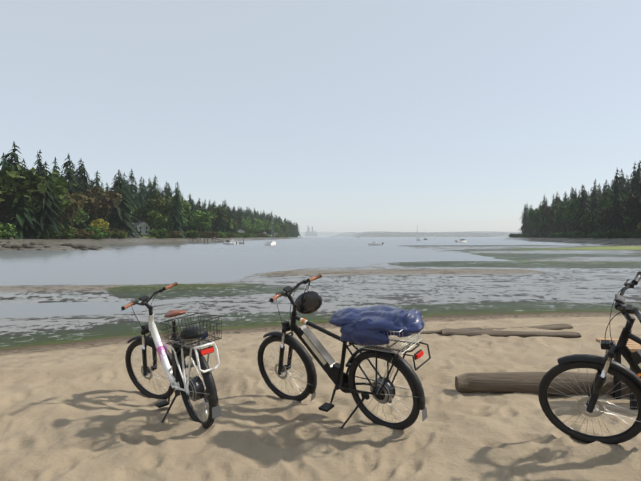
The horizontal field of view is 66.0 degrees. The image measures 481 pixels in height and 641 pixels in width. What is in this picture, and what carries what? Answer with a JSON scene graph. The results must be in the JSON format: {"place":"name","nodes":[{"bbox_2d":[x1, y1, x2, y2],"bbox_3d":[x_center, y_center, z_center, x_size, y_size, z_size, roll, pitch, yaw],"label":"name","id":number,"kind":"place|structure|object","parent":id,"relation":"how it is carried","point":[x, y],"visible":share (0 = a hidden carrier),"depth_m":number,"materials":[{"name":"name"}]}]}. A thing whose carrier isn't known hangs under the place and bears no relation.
{"place":"outdoors","nodes":[
{"label":"outdoors","id":0,"kind":"place"},
{"bbox_2d":[0,237,610,316],"bbox_3d":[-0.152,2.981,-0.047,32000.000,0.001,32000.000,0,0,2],"label":"sea water","id":1,"kind":"structure","parent":0,"point":[179,263],"depth_m":61.61,"materials":[{"name":"grey liquid"}]},
{"bbox_2d":[224,240,237,244],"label":"motorboat","id":2,"kind":"object","parent":1,"relation":"on","point":[229,242],"visible":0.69,"depth_m":187.75,"materials":[{"name":"white"}]},
{"bbox_2d":[265,214,275,245],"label":"sailboat","id":3,"kind":"object","parent":1,"relation":"on","point":[270,243],"visible":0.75,"depth_m":166.48,"materials":[{"name":"white"}]},
{"bbox_2d":[0,229,640,480],"bbox_3d":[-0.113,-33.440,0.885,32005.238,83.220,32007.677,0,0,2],"label":"beach ground","id":4,"kind":"structure","parent":0,"point":[76,404],"depth_m":5.54,"materials":[{"name":"beige sand"}]},
{"bbox_2d":[0,152,14,226],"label":"tree","id":5,"kind":"object","parent":4,"relation":"on","point":[3,162],"visible":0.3,"depth_m":159.25,"materials":[{"name":"green plant"}]},
{"bbox_2d":[0,222,16,238],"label":"shrub","id":6,"kind":"object","parent":4,"relation":"on","point":[5,229],"visible":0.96,"depth_m":125.21,"materials":[{"name":"green plant"}]},
{"bbox_2d":[0,142,36,225],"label":"tree","id":7,"kind":"object","parent":4,"relation":"on","point":[16,162],"visible":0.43,"depth_m":184.18,"materials":[{"name":"green plant"}]},
{"bbox_2d":[0,166,49,238],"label":"tree","id":8,"kind":"object","parent":4,"relation":"on","point":[21,218],"visible":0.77,"depth_m":135.69,"materials":[{"name":"green plant"}]},
{"bbox_2d":[0,165,51,224],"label":"tree","id":9,"kind":"object","parent":4,"relation":"on","point":[10,184],"visible":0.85,"depth_m":135.01,"materials":[{"name":"green plant"}]},
{"bbox_2d":[26,227,50,238],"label":"shrub","id":10,"kind":"object","parent":4,"relation":"on","point":[43,234],"visible":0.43,"depth_m":140.11,"materials":[{"name":"green plant"}]},
{"bbox_2d":[34,149,43,174],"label":"tree","id":11,"kind":"object","parent":4,"relation":"on","point":[39,169],"visible":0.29,"depth_m":197.20,"materials":[{"name":"green plant"}]},
{"bbox_2d":[35,227,56,238],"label":"shrub","id":12,"kind":"object","parent":4,"relation":"on","point":[51,234],"visible":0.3,"depth_m":142.45,"materials":[{"name":"green plant"}]},
{"bbox_2d":[25,162,67,239],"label":"tree","id":13,"kind":"object","parent":4,"relation":"on","point":[46,218],"visible":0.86,"depth_m":140.44,"materials":[{"name":"green plant"}]},
{"bbox_2d":[34,169,70,221],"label":"tree","id":14,"kind":"object","parent":4,"relation":"on","point":[61,185],"visible":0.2,"depth_m":150.91,"materials":[{"name":"green plant"}]},
{"bbox_2d":[48,157,61,215],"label":"tree","id":15,"kind":"object","parent":4,"relation":"on","point":[55,167],"visible":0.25,"depth_m":217.94,"materials":[{"name":"green plant"}]},
{"bbox_2d":[0,237,116,249],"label":"shore rocks","id":16,"kind":"object","parent":4,"relation":"on","point":[73,245],"visible":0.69,"depth_m":110.21,"materials":[{"name":"grey stone"}]},
{"bbox_2d":[53,224,75,238],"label":"shrub","id":17,"kind":"object","parent":4,"relation":"on","point":[67,234],"visible":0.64,"depth_m":145.63,"materials":[{"name":"green plant"}]},
{"bbox_2d":[64,161,77,183],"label":"tree","id":18,"kind":"object","parent":4,"relation":"on","point":[72,165],"visible":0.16,"depth_m":263.15,"materials":[{"name":"green plant"}]},
{"bbox_2d":[55,192,87,223],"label":"tree","id":19,"kind":"object","parent":4,"relation":"on","point":[76,199],"visible":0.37,"depth_m":170.18,"materials":[{"name":"brown plant"}]},
{"bbox_2d":[56,154,88,229],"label":"tree","id":20,"kind":"object","parent":4,"relation":"on","point":[72,180],"visible":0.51,"depth_m":194.61,"materials":[{"name":"green plant"}]},
{"bbox_2d":[56,208,88,226],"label":"tree","id":21,"kind":"object","parent":4,"relation":"on","point":[79,217],"visible":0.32,"depth_m":179.69,"materials":[{"name":"green plant"}]},
{"bbox_2d":[72,158,92,183],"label":"tree","id":22,"kind":"object","parent":4,"relation":"on","point":[80,168],"visible":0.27,"depth_m":226.00,"materials":[{"name":"green plant"}]},
{"bbox_2d":[73,230,94,238],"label":"shrub","id":23,"kind":"object","parent":4,"relation":"on","point":[83,234],"visible":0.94,"depth_m":154.91,"materials":[{"name":"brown plant"}]},
{"bbox_2d":[76,163,103,228],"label":"tree","id":24,"kind":"object","parent":4,"relation":"on","point":[85,185],"visible":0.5,"depth_m":201.71,"materials":[{"name":"green plant"}]},
{"bbox_2d":[74,183,114,220],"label":"tree","id":25,"kind":"object","parent":4,"relation":"on","point":[96,196],"visible":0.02,"depth_m":211.01,"materials":[{"name":"green plant"}]},
{"bbox_2d":[84,226,108,238],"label":"shrub","id":26,"kind":"object","parent":4,"relation":"on","point":[96,235],"visible":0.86,"depth_m":158.94,"materials":[{"name":"green plant"}]},
{"bbox_2d":[91,170,105,221],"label":"tree","id":27,"kind":"object","parent":4,"relation":"on","point":[96,180],"visible":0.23,"depth_m":227.75,"materials":[{"name":"green plant"}]},
{"bbox_2d":[88,218,109,231],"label":"bush","id":28,"kind":"object","parent":4,"relation":"on","point":[99,223],"visible":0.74,"depth_m":176.67,"materials":[{"name":"yellow plant"}]},
{"bbox_2d":[79,186,122,221],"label":"tree","id":29,"kind":"object","parent":4,"relation":"on","point":[95,207],"visible":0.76,"depth_m":196.43,"materials":[{"name":"brown plant"}]},
{"bbox_2d":[107,228,127,237],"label":"shrub","id":30,"kind":"object","parent":4,"relation":"on","point":[117,229],"visible":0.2,"depth_m":180.41,"materials":[{"name":"green plant"}]},
{"bbox_2d":[110,230,127,238],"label":"shrub","id":31,"kind":"object","parent":4,"relation":"on","point":[119,234],"visible":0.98,"depth_m":175.12,"materials":[{"name":"green plant"}]},
{"bbox_2d":[109,201,134,217],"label":"tree","id":32,"kind":"object","parent":4,"relation":"on","point":[131,202],"visible":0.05,"depth_m":222.43,"materials":[{"name":"green plant"}]},
{"bbox_2d":[104,170,142,237],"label":"tree","id":33,"kind":"object","parent":4,"relation":"on","point":[121,219],"visible":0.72,"depth_m":206.49,"materials":[{"name":"green plant"}]},
{"bbox_2d":[121,172,134,229],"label":"tree","id":34,"kind":"object","parent":4,"relation":"on","point":[124,188],"visible":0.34,"depth_m":244.47,"materials":[{"name":"green plant"}]},
{"bbox_2d":[126,183,137,208],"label":"tree","id":35,"kind":"object","parent":4,"relation":"on","point":[131,198],"visible":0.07,"depth_m":253.68,"materials":[{"name":"green plant"}]},
{"bbox_2d":[130,209,140,222],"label":"tree","id":36,"kind":"object","parent":4,"relation":"on","point":[136,215],"visible":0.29,"depth_m":239.02,"materials":[{"name":"green plant"}]},
{"bbox_2d":[128,168,145,221],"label":"tree","id":37,"kind":"object","parent":4,"relation":"on","point":[134,188],"visible":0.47,"depth_m":265.39,"materials":[{"name":"green plant"}]},
{"bbox_2d":[130,221,149,234],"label":"shore house","id":38,"kind":"structure","parent":4,"relation":"on","point":[142,228],"depth_m":231.12,"materials":[{"name":"grey paint"}]},
{"bbox_2d":[136,176,146,222],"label":"tree","id":39,"kind":"object","parent":4,"relation":"on","point":[141,194],"visible":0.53,"depth_m":290.62,"materials":[{"name":"green plant"}]},
{"bbox_2d":[145,177,150,229],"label":"tree","id":40,"kind":"object","parent":4,"relation":"on","point":[148,186],"visible":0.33,"depth_m":296.89,"materials":[{"name":"green plant"}]},
{"bbox_2d":[145,176,163,228],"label":"tree","id":41,"kind":"object","parent":4,"relation":"on","point":[154,186],"visible":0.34,"depth_m":251.03,"materials":[{"name":"green plant"}]},
{"bbox_2d":[148,228,166,237],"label":"shrub","id":42,"kind":"object","parent":4,"relation":"on","point":[154,230],"visible":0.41,"depth_m":208.30,"materials":[{"name":"green plant"}]},
{"bbox_2d":[146,209,172,228],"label":"tree","id":43,"kind":"object","parent":4,"relation":"on","point":[161,220],"visible":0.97,"depth_m":228.95,"materials":[{"name":"green plant"}]},
{"bbox_2d":[152,230,167,238],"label":"shrub","id":44,"kind":"object","parent":4,"relation":"on","point":[160,235],"visible":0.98,"depth_m":205.34,"materials":[{"name":"green plant"}]},
{"bbox_2d":[152,182,168,228],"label":"tree","id":45,"kind":"object","parent":4,"relation":"on","point":[165,191],"visible":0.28,"depth_m":267.52,"materials":[{"name":"green plant"}]},
{"bbox_2d":[140,193,186,221],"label":"tree","id":46,"kind":"object","parent":4,"relation":"on","point":[157,203],"visible":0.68,"depth_m":236.56,"materials":[{"name":"green plant"}]},
{"bbox_2d":[121,282,221,428],"bbox_3d":[-1.423,1.046,4.640,0.652,1.201,1.838,-10,3,-37],"label":"bicycle","id":47,"kind":"object","parent":4,"relation":"on","point":[182,347],"visible":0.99,"depth_m":4.33,"materials":[{"name":"metal"}]},
{"bbox_2d":[166,188,181,228],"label":"tree","id":48,"kind":"object","parent":4,"relation":"on","point":[169,193],"visible":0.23,"depth_m":252.46,"materials":[{"name":"green plant"}]},
{"bbox_2d":[165,230,183,237],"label":"shrub","id":49,"kind":"object","parent":4,"relation":"on","point":[176,234],"visible":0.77,"depth_m":220.62,"materials":[{"name":"green plant"}]},
{"bbox_2d":[165,181,188,238],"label":"tree","id":50,"kind":"object","parent":4,"relation":"on","point":[175,226],"visible":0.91,"depth_m":225.52,"materials":[{"name":"green plant"}]},
{"bbox_2d":[179,213,188,226],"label":"tree","id":51,"kind":"object","parent":4,"relation":"on","point":[184,218],"visible":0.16,"depth_m":261.73,"materials":[{"name":"green plant"}]},
{"bbox_2d":[180,197,190,214],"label":"tree","id":52,"kind":"object","parent":4,"relation":"on","point":[184,204],"visible":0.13,"depth_m":309.29,"materials":[{"name":"green plant"}]},
{"bbox_2d":[184,203,190,230],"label":"tree","id":53,"kind":"object","parent":4,"relation":"on","point":[188,217],"visible":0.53,"depth_m":291.11,"materials":[{"name":"green plant"}]},
{"bbox_2d":[187,201,198,230],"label":"tree","id":54,"kind":"object","parent":4,"relation":"on","point":[193,208],"visible":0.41,"depth_m":279.92,"materials":[{"name":"green plant"}]},
{"bbox_2d":[187,231,199,238],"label":"shrub","id":55,"kind":"object","parent":4,"relation":"on","point":[193,234],"visible":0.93,"depth_m":232.04,"materials":[{"name":"green plant"}]},
{"bbox_2d":[187,210,214,232],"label":"tree","id":56,"kind":"object","parent":4,"relation":"on","point":[202,219],"visible":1,"depth_m":272.70,"materials":[{"name":"green plant"}]},
{"bbox_2d":[201,200,212,231],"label":"tree","id":57,"kind":"object","parent":4,"relation":"on","point":[205,229],"visible":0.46,"depth_m":285.54,"materials":[{"name":"green plant"}]},
{"bbox_2d":[204,231,216,236],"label":"shrub","id":58,"kind":"object","parent":4,"relation":"on","point":[213,234],"visible":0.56,"depth_m":262.77,"materials":[{"name":"green plant"}]},
{"bbox_2d":[206,204,227,229],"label":"tree","id":59,"kind":"object","parent":4,"relation":"on","point":[215,210],"visible":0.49,"depth_m":319.90,"materials":[{"name":"green plant"}]},
{"bbox_2d":[190,236,243,243],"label":"dock pier","id":60,"kind":"structure","parent":4,"relation":"on","point":[204,237],"depth_m":198.99,"materials":[{"name":"grey wood"}]},
{"bbox_2d":[215,207,227,237],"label":"tree","id":61,"kind":"object","parent":4,"relation":"on","point":[220,222],"visible":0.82,"depth_m":312.37,"materials":[{"name":"green plant"}]},
{"bbox_2d":[217,231,226,237],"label":"shrub","id":62,"kind":"object","parent":4,"relation":"on","point":[222,234],"visible":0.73,"depth_m":299.19,"materials":[{"name":"green plant"}]},
{"bbox_2d":[222,200,236,236],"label":"tree","id":63,"kind":"object","parent":4,"relation":"on","point":[228,229],"visible":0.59,"depth_m":334.85,"materials":[{"name":"green plant"}]},
{"bbox_2d":[237,209,243,231],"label":"tree","id":64,"kind":"object","parent":4,"relation":"on","point":[240,219],"visible":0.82,"depth_m":429.40,"materials":[{"name":"green plant"}]},
{"bbox_2d":[241,223,253,233],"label":"tree","id":65,"kind":"object","parent":4,"relation":"on","point":[246,228],"visible":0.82,"depth_m":440.87,"materials":[{"name":"green plant"}]},
{"bbox_2d":[244,221,258,233],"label":"tree","id":66,"kind":"object","parent":4,"relation":"on","point":[255,227],"visible":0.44,"depth_m":456.86,"materials":[{"name":"green plant"}]},
{"bbox_2d":[243,216,264,231],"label":"tree","id":67,"kind":"object","parent":4,"relation":"on","point":[259,223],"visible":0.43,"depth_m":501.87,"materials":[{"name":"green plant"}]},
{"bbox_2d":[265,221,277,231],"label":"tree","id":68,"kind":"object","parent":4,"relation":"on","point":[269,225],"visible":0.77,"depth_m":576.92,"materials":[{"name":"green plant"}]},
{"bbox_2d":[266,212,276,233],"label":"tree","id":69,"kind":"object","parent":4,"relation":"on","point":[271,230],"visible":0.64,"depth_m":580.27,"materials":[{"name":"green plant"}]},
{"bbox_2d":[277,221,289,232],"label":"tree","id":70,"kind":"object","parent":4,"relation":"on","point":[285,227],"visible":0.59,"depth_m":670.56,"materials":[{"name":"green plant"}]},
{"bbox_2d":[305,226,316,235],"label":"distant buildings","id":71,"kind":"structure","parent":4,"relation":"on","point":[308,233],"depth_m":5989.74,"materials":[{"name":"grey"}]},
{"bbox_2d":[257,274,430,429],"bbox_3d":[0.083,0.981,4.338,1.942,1.208,0.709,-1,12,41],"label":"bicycle","id":72,"kind":"object","parent":4,"relation":"on","point":[369,329],"visible":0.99,"depth_m":4.05,"materials":[{"name":"metal"}]},
{"bbox_2d":[417,327,481,333],"bbox_3d":[2.173,1.544,8.392,1.126,0.145,0.183,0,0,4],"label":"driftwood log","id":73,"kind":"object","parent":4,"relation":"on","point":[438,331],"visible":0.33,"depth_m":8.35,"materials":[{"name":"wood"}]},
{"bbox_2d":[441,328,581,337],"bbox_3d":[3.055,1.518,8.001,2.129,0.134,0.391,0,0,12],"label":"driftwood log","id":74,"kind":"object","parent":4,"relation":"on","point":[476,332],"visible":0.81,"depth_m":7.89,"materials":[{"name":"wood"}]},
{"bbox_2d":[519,204,527,233],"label":"tree","id":75,"kind":"object","parent":4,"relation":"on","point":[523,222],"visible":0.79,"depth_m":495.81,"materials":[{"name":"green plant"}]},
{"bbox_2d":[482,323,572,329],"bbox_3d":[3.585,1.553,8.684,1.715,0.134,0.301,0,0,-6],"label":"driftwood log","id":76,"kind":"object","parent":4,"relation":"on","point":[557,326],"visible":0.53,"depth_m":8.64,"materials":[{"name":"wood"}]},
{"bbox_2d":[526,206,545,234],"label":"tree","id":77,"kind":"object","parent":4,"relation":"on","point":[534,217],"visible":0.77,"depth_m":393.80,"materials":[{"name":"green plant"}]},
{"bbox_2d":[455,372,629,396],"bbox_3d":[3.000,1.442,4.905,3.232,0.259,0.297,0,0,6],"label":"driftwood log","id":78,"kind":"object","parent":4,"relation":"on","point":[511,382],"visible":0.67,"depth_m":4.92,"materials":[{"name":"wood"}]},
{"bbox_2d":[537,195,550,232],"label":"tree","id":79,"kind":"object","parent":4,"relation":"on","point":[544,225],"visible":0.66,"depth_m":394.92,"materials":[{"name":"green plant"}]},
{"bbox_2d":[540,204,562,225],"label":"tree","id":80,"kind":"object","parent":4,"relation":"on","point":[548,211],"visible":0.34,"depth_m":365.68,"materials":[{"name":"green plant"}]},
{"bbox_2d":[551,199,563,232],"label":"tree","id":81,"kind":"object","parent":4,"relation":"on","point":[558,226],"visible":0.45,"depth_m":357.21,"materials":[{"name":"green plant"}]},
{"bbox_2d":[553,197,573,231],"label":"tree","id":82,"kind":"object","parent":4,"relation":"on","point":[559,217],"visible":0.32,"depth_m":329.86,"materials":[{"name":"green plant"}]},
{"bbox_2d":[559,199,569,232],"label":"tree","id":83,"kind":"object","parent":4,"relation":"on","point":[564,229],"visible":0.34,"depth_m":341.02,"materials":[{"name":"green plant"}]},
{"bbox_2d":[562,196,581,223],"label":"tree","id":84,"kind":"object","parent":4,"relation":"on","point":[571,207],"visible":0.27,"depth_m":300.96,"materials":[{"name":"green plant"}]},
{"bbox_2d":[567,192,577,231],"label":"tree","id":85,"kind":"object","parent":4,"relation":"on","point":[575,198],"visible":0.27,"depth_m":322.61,"materials":[{"name":"green plant"}]},
{"bbox_2d":[571,230,585,237],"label":"shrub","id":86,"kind":"object","parent":4,"relation":"on","point":[577,234],"visible":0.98,"depth_m":262.48,"materials":[{"name":"green plant"}]},
{"bbox_2d":[569,186,593,236],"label":"tree","id":87,"kind":"object","parent":4,"relation":"on","point":[586,194],"visible":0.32,"depth_m":285.95,"materials":[{"name":"green plant"}]},
{"bbox_2d":[570,190,594,237],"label":"tree","id":88,"kind":"object","parent":4,"relation":"on","point":[583,204],"visible":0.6,"depth_m":271.90,"materials":[{"name":"green plant"}]},
{"bbox_2d":[570,197,599,221],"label":"tree","id":89,"kind":"object","parent":4,"relation":"on","point":[578,207],"visible":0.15,"depth_m":294.31,"materials":[{"name":"green plant"}]},
{"bbox_2d":[538,272,640,443],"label":"bicycle","id":90,"kind":"object","parent":4,"relation":"on","point":[606,364],"visible":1,"depth_m":3.37,"materials":[{"name":"rubber"}]},
{"bbox_2d":[579,208,601,237],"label":"tree","id":91,"kind":"object","parent":4,"relation":"on","point":[587,220],"visible":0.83,"depth_m":264.37,"materials":[{"name":"green plant"}]},
{"bbox_2d":[590,179,600,197],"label":"tree","id":92,"kind":"object","parent":4,"relation":"on","point":[595,190],"visible":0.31,"depth_m":359.57,"materials":[{"name":"green plant"}]},
{"bbox_2d":[589,185,603,230],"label":"tree","id":93,"kind":"object","parent":4,"relation":"on","point":[595,201],"visible":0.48,"depth_m":285.59,"materials":[{"name":"green plant"}]},
{"bbox_2d":[590,230,604,238],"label":"shrub","id":94,"kind":"object","parent":4,"relation":"on","point":[598,235],"visible":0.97,"depth_m":229.81,"materials":[{"name":"green plant"}]},
{"bbox_2d":[593,191,613,210],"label":"tree","id":95,"kind":"object","parent":4,"relation":"on","point":[606,195],"visible":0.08,"depth_m":274.08,"materials":[{"name":"green plant"}]},
{"bbox_2d":[595,206,627,230],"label":"tree","id":96,"kind":"object","parent":4,"relation":"on","point":[601,214],"visible":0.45,"depth_m":233.22,"materials":[{"name":"brown plant"}]},
{"bbox_2d":[604,230,620,238],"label":"shrub","id":97,"kind":"object","parent":4,"relation":"on","point":[613,234],"visible":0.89,"depth_m":213.72,"materials":[{"name":"green plant"}]},
{"bbox_2d":[599,197,626,208],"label":"tree","id":98,"kind":"object","parent":4,"relation":"on","point":[605,202],"visible":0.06,"depth_m":247.29,"materials":[{"name":"green plant"}]},
{"bbox_2d":[602,169,633,232],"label":"tree","id":99,"kind":"object","parent":4,"relation":"on","point":[616,218],"visible":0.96,"depth_m":226.88,"materials":[{"name":"green plant"}]},
{"bbox_2d":[596,338,640,409],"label":"slatted wooden bench","id":100,"kind":"object","parent":4,"relation":"on","point":[633,346],"visible":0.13,"depth_m":4.76,"materials":[{"name":"brown wood"}]},
{"bbox_2d":[612,168,626,228],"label":"tree","id":101,"kind":"object","parent":4,"relation":"on","point":[621,171],"visible":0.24,"depth_m":317.08,"materials":[{"name":"green plant"}]},
{"bbox_2d":[618,175,626,229],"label":"tree","id":102,"kind":"object","parent":4,"relation":"on","point":[622,184],"visible":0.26,"depth_m":278.06,"materials":[{"name":"green plant"}]},
{"bbox_2d":[618,232,632,238],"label":"shrub","id":103,"kind":"object","parent":4,"relation":"on","point":[626,235],"visible":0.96,"depth_m":200.74,"materials":[{"name":"green plant"}]},
{"bbox_2d":[620,189,630,230],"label":"tree","id":104,"kind":"object","parent":4,"relation":"on","point":[623,194],"visible":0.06,"depth_m":259.42,"materials":[{"name":"green plant"}]},
{"bbox_2d":[620,194,640,222],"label":"tree","id":105,"kind":"object","parent":4,"relation":"on","point":[632,205],"visible":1,"depth_m":208.66,"materials":[{"name":"green plant"}]},
{"bbox_2d":[623,200,638,223],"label":"tree","id":106,"kind":"object","parent":4,"relation":"on","point":[630,218],"visible":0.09,"depth_m":219.11,"materials":[{"name":"green plant"}]},
{"bbox_2d":[626,163,637,231],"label":"tree","id":107,"kind":"object","parent":4,"relation":"on","point":[634,173],"visible":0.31,"depth_m":247.50,"materials":[{"name":"green plant"}]},
{"bbox_2d":[627,164,640,232],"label":"tree","id":108,"kind":"object","parent":4,"relation":"on","point":[637,182],"visible":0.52,"depth_m":224.03,"materials":[{"name":"green plant"}]},
{"bbox_2d":[632,233,640,237],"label":"shrub","id":109,"kind":"object","parent":4,"relation":"on","point":[635,235],"visible":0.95,"depth_m":194.59,"materials":[{"name":"green plant"}]},
{"bbox_2d":[0,0,640,231],"label":"sky","id":110,"kind":"structure","parent":0,"point":[322,115],"materials":[{"name":"blue"}]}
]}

